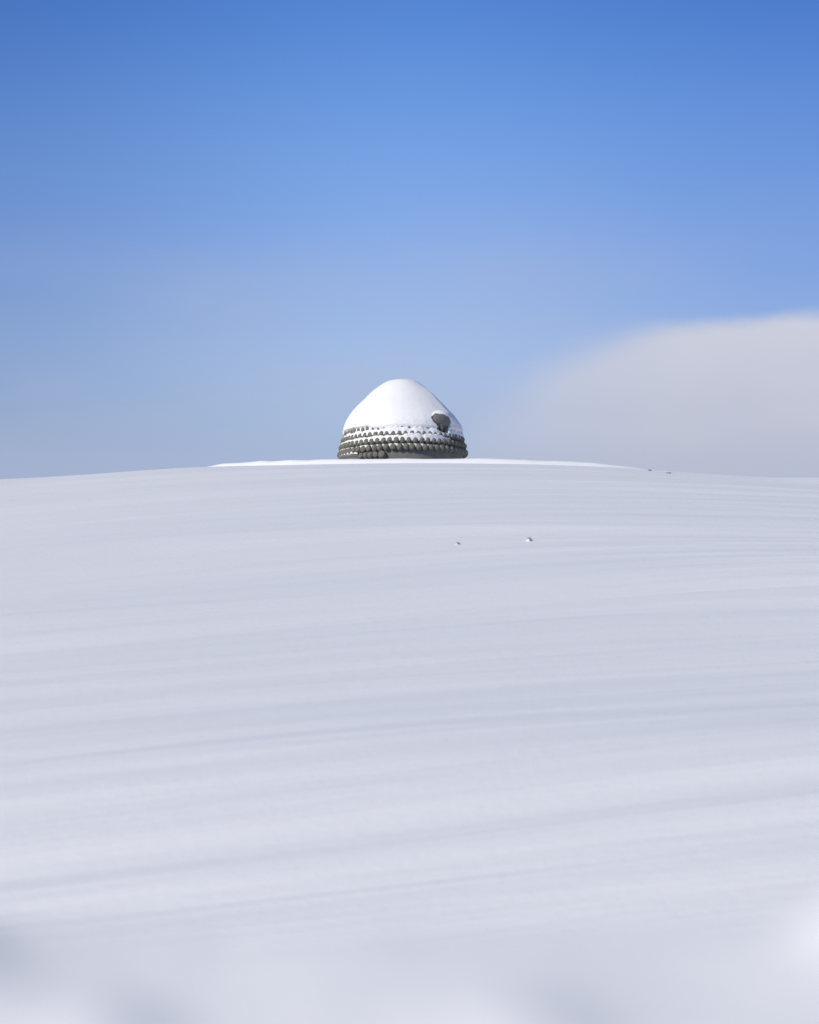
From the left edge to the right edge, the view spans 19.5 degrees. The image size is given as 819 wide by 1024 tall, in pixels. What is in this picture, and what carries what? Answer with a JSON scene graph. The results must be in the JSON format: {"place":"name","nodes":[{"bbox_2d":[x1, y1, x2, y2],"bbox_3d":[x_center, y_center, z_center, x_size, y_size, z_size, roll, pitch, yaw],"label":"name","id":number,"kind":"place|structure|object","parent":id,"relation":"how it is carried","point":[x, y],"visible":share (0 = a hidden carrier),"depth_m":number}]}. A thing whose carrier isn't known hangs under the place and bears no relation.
{"place":"outdoors","nodes":[
{"label":"outdoors","id":0,"kind":"place"},
{"bbox_2d":[0,458,818,1023],"bbox_3d":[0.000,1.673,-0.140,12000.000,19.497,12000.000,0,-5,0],"label":"snow ground","id":1,"kind":"structure","parent":0,"point":[326,742],"depth_m":15.38},
{"bbox_2d":[337,413,467,458],"bbox_3d":[-0.173,-1.448,60.330,3.317,3.400,3.315,0,-5,0],"label":"stone statue","id":2,"kind":"object","parent":1,"relation":"on","point":[455,447],"visible":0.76,"depth_m":59.02},
{"bbox_2d":[340,379,462,454],"bbox_3d":[-0.213,-2.345,60.405,3.174,2.036,3.178,0,-5,0],"label":"snow cap","id":3,"kind":"object","parent":2,"relation":"on","point":[395,405],"visible":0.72,"depth_m":59.30},
{"bbox_2d":[0,0,818,478],"label":"sky","id":4,"kind":"structure","parent":0,"point":[588,229]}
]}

